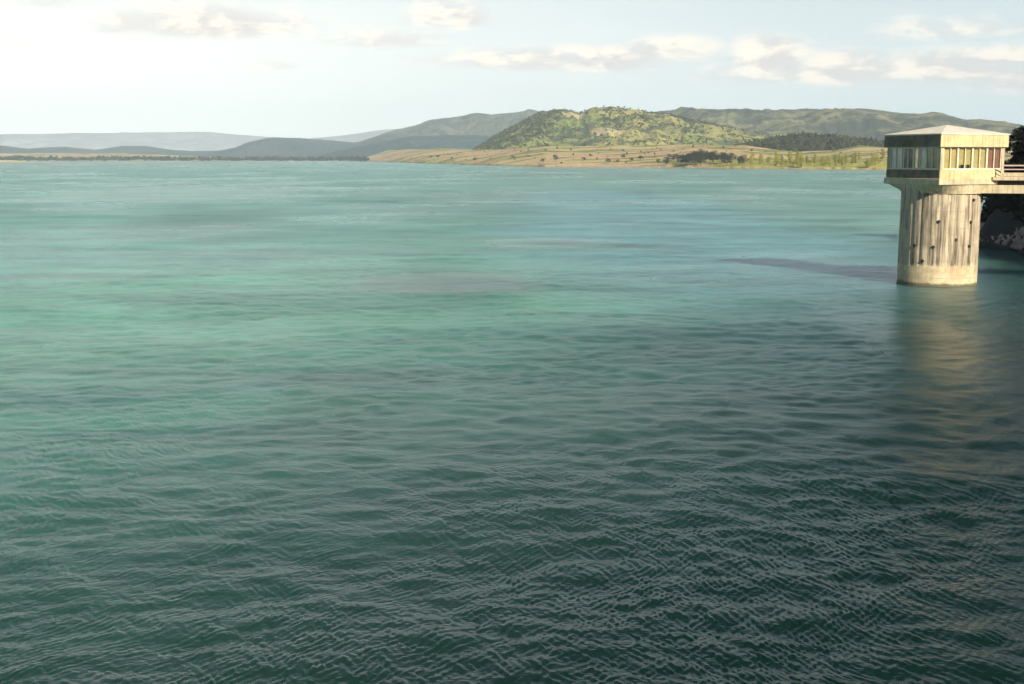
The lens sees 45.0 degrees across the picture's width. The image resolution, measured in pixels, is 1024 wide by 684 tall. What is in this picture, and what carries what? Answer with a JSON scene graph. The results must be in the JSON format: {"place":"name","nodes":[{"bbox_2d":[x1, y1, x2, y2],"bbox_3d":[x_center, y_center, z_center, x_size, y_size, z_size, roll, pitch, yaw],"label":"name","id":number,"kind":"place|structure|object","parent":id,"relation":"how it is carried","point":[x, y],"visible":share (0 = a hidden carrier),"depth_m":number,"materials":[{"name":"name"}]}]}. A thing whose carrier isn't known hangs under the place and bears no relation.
{"place":"outdoors","nodes":[
{"label":"outdoors","id":0,"kind":"place"},
{"bbox_2d":[0,160,30,161],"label":"sand spit","id":1,"kind":"structure","parent":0,"point":[12,161],"depth_m":2447.53,"materials":[{"name":"beige sand"}]},
{"bbox_2d":[0,145,214,155],"bbox_3d":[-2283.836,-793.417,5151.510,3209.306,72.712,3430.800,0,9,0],"label":"hills","id":2,"kind":"structure","parent":0,"point":[118,149],"depth_m":4406.57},
{"bbox_2d":[0,129,395,150],"bbox_3d":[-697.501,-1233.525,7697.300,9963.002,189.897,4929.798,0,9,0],"label":"mountains","id":3,"kind":"structure","parent":0,"point":[200,141],"depth_m":6586.21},
{"bbox_2d":[198,137,362,157],"bbox_3d":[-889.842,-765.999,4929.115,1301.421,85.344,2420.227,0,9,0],"label":"hills","id":4,"kind":"structure","parent":0,"point":[285,147],"depth_m":4095.26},
{"bbox_2d":[320,135,490,158],"bbox_3d":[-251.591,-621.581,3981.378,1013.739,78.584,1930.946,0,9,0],"label":"foothills","id":5,"kind":"structure","parent":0,"point":[446,142],"depth_m":3335.93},
{"bbox_2d":[356,109,539,144],"bbox_3d":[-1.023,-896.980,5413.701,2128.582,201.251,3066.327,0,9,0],"label":"mountain","id":6,"kind":"structure","parent":0,"point":[483,124],"depth_m":4617.87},
{"bbox_2d":[0,144,1012,169],"bbox_3d":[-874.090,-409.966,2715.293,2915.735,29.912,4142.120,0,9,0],"label":"shore","id":7,"kind":"structure","parent":0,"point":[563,154],"depth_m":1304.52,"materials":[{"name":"beige sand"}]},
{"bbox_2d":[0,155,369,160],"bbox_3d":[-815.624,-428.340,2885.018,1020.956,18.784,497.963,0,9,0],"label":"woodland","id":8,"kind":"object","parent":7,"relation":"on","point":[129,158],"visible":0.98,"depth_m":2972.62,"materials":[{"name":"green plant"}]},
{"bbox_2d":[385,143,887,165],"bbox_3d":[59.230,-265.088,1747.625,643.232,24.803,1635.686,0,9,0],"label":"bushes","id":9,"kind":"object","parent":7,"relation":"on","point":[673,151],"visible":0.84,"depth_m":1269.43,"materials":[{"name":"green plant"}]},
{"bbox_2d":[681,155,693,165],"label":"shore tree","id":10,"kind":"object","parent":7,"relation":"on","point":[687,156],"visible":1,"depth_m":1057.39,"materials":[{"name":"green plant"}]},
{"bbox_2d":[695,151,706,163],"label":"shore tree","id":11,"kind":"object","parent":7,"relation":"on","point":[701,153],"visible":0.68,"depth_m":1063.96,"materials":[{"name":"green plant"}]},
{"bbox_2d":[696,155,706,162],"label":"shore tree","id":12,"kind":"object","parent":7,"relation":"on","point":[700,160],"visible":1,"depth_m":1045.51,"materials":[{"name":"green plant"}]},
{"bbox_2d":[708,153,716,163],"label":"shore tree","id":13,"kind":"object","parent":7,"relation":"on","point":[712,157],"visible":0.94,"depth_m":1052.36,"materials":[{"name":"green plant"}]},
{"bbox_2d":[713,152,728,163],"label":"shore tree","id":14,"kind":"object","parent":7,"relation":"on","point":[722,154],"visible":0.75,"depth_m":1041.04,"materials":[{"name":"green plant"}]},
{"bbox_2d":[721,156,731,165],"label":"shore tree","id":15,"kind":"object","parent":7,"relation":"on","point":[727,160],"visible":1,"depth_m":1017.86,"materials":[{"name":"green plant"}]},
{"bbox_2d":[728,153,736,162],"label":"shore tree","id":16,"kind":"object","parent":7,"relation":"on","point":[731,156],"visible":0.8,"depth_m":1053.23,"materials":[{"name":"green plant"}]},
{"bbox_2d":[773,152,779,163],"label":"poplar tree","id":17,"kind":"object","parent":7,"relation":"on","point":[776,155],"visible":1,"depth_m":993.80,"materials":[{"name":"green plant"}]},
{"bbox_2d":[787,151,792,163],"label":"poplar tree","id":18,"kind":"object","parent":7,"relation":"on","point":[789,155],"visible":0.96,"depth_m":1007.44,"materials":[{"name":"green plant"}]},
{"bbox_2d":[795,154,799,166],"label":"poplar tree","id":19,"kind":"object","parent":7,"relation":"on","point":[797,159],"visible":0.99,"depth_m":953.19,"materials":[{"name":"green plant"}]},
{"bbox_2d":[798,156,803,167],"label":"poplar tree","id":20,"kind":"object","parent":7,"relation":"on","point":[800,162],"visible":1,"depth_m":945.06,"materials":[{"name":"green plant"}]},
{"bbox_2d":[0,161,1023,683],"bbox_3d":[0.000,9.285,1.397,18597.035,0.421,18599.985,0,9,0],"label":"water","id":21,"kind":"structure","parent":0,"point":[328,423],"depth_m":42.80,"materials":[{"name":"teal liquid"}]},
{"bbox_2d":[884,125,1010,286],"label":"intake tower","id":22,"kind":"structure","parent":21,"relation":"in","point":[939,225],"depth_m":90.08,"materials":[{"name":"concrete"}]},
{"bbox_2d":[889,148,901,168],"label":"window","id":23,"kind":"structure","parent":22,"relation":"in","point":[895,153],"depth_m":92.58,"materials":[{"name":"white glass"}]},
{"bbox_2d":[901,147,913,168],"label":"window","id":24,"kind":"structure","parent":22,"relation":"in","point":[908,152],"depth_m":91.32,"materials":[{"name":"clear glass"}]},
{"bbox_2d":[913,147,925,169],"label":"window","id":25,"kind":"structure","parent":22,"relation":"in","point":[922,158],"depth_m":90.04,"materials":[{"name":"glass"}]},
{"bbox_2d":[925,147,938,169],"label":"window","id":26,"kind":"structure","parent":22,"relation":"in","point":[932,153],"depth_m":88.96,"materials":[{"name":"glass"}]},
{"bbox_2d":[943,147,958,169],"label":"window","id":27,"kind":"structure","parent":22,"relation":"in","point":[950,158],"depth_m":88.49,"materials":[{"name":"glass"}]},
{"bbox_2d":[957,147,972,169],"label":"window","id":28,"kind":"structure","parent":22,"relation":"in","point":[965,154],"depth_m":88.96,"materials":[{"name":"glass"}]},
{"bbox_2d":[972,147,987,169],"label":"window","id":29,"kind":"structure","parent":22,"relation":"in","point":[979,162],"depth_m":89.47,"materials":[{"name":"glass"}]},
{"bbox_2d":[986,147,1001,169],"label":"window","id":30,"kind":"structure","parent":22,"relation":"in","point":[994,154],"depth_m":89.97,"materials":[{"name":"glass"}]},
{"bbox_2d":[0,0,1023,138],"label":"sky","id":31,"kind":"structure","parent":0,"point":[306,69],"materials":[{"name":"white"}]},
{"bbox_2d":[482,107,773,149],"bbox_3d":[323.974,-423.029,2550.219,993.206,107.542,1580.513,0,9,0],"label":"hill","id":32,"kind":"structure","parent":0,"point":[591,117],"depth_m":2116.84,"materials":[{"name":"green plant"}]},
{"bbox_2d":[472,106,769,149],"bbox_3d":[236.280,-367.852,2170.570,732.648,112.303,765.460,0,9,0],"label":"scrub","id":33,"kind":"object","parent":32,"relation":"on","point":[488,143],"visible":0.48,"depth_m":2180.76,"materials":[{"name":"green plant"}]},
{"bbox_2d":[748,131,819,135],"bbox_3d":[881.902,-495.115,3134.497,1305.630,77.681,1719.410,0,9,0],"label":"hills","id":34,"kind":"structure","parent":0,"point":[775,133],"depth_m":2762.56,"materials":[{"name":"green plant"}]},
{"bbox_2d":[756,139,876,151],"bbox_3d":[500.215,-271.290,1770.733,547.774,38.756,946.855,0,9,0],"label":"hills","id":35,"kind":"structure","parent":0,"point":[787,149],"depth_m":1465.51,"materials":[{"name":"green plant"}]},
{"bbox_2d":[736,131,884,151],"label":"woodland","id":36,"kind":"object","parent":35,"relation":"on","point":[811,139],"visible":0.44,"depth_m":1511.59,"materials":[{"name":"green plant"}]},
{"bbox_2d":[656,107,1023,149],"bbox_3d":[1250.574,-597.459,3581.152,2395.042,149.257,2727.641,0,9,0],"label":"mountain","id":37,"kind":"structure","parent":0,"point":[869,123],"depth_m":2959.04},
{"bbox_2d":[979,208,1023,254],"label":"bank","id":38,"kind":"structure","parent":0,"point":[997,223],"depth_m":127.38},
{"bbox_2d":[981,193,989,202],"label":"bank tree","id":39,"kind":"object","parent":38,"relation":"on","point":[983,195],"visible":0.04,"depth_m":133.43,"materials":[{"name":"green plant"}]},
{"bbox_2d":[979,222,1023,249],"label":"riprap","id":40,"kind":"object","parent":38,"relation":"on","point":[1018,242],"visible":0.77,"depth_m":123.01,"materials":[{"name":"stone"}]},
{"bbox_2d":[980,146,1023,225],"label":"undergrowth","id":41,"kind":"object","parent":38,"relation":"on","point":[1014,203],"visible":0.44,"depth_m":127.72,"materials":[{"name":"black plant"}]},
{"bbox_2d":[981,165,1023,193],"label":"footbridge","id":42,"kind":"object","parent":38,"relation":"on","point":[1010,183],"visible":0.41,"depth_m":89.49,"materials":[{"name":"concrete"}]},
{"bbox_2d":[1004,160,1021,172],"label":"bank tree","id":43,"kind":"object","parent":38,"relation":"on","point":[1006,163],"visible":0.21,"depth_m":128.48,"materials":[{"name":"green plant"}]},
{"bbox_2d":[1004,160,1023,172],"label":"bank tree","id":44,"kind":"object","parent":38,"relation":"on","point":[1018,167],"visible":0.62,"depth_m":125.68,"materials":[{"name":"green plant"}]},
{"bbox_2d":[1005,125,1023,154],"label":"tree","id":45,"kind":"object","parent":38,"relation":"on","point":[1017,136],"visible":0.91,"depth_m":127.55,"materials":[{"name":"green plant"}]}
]}

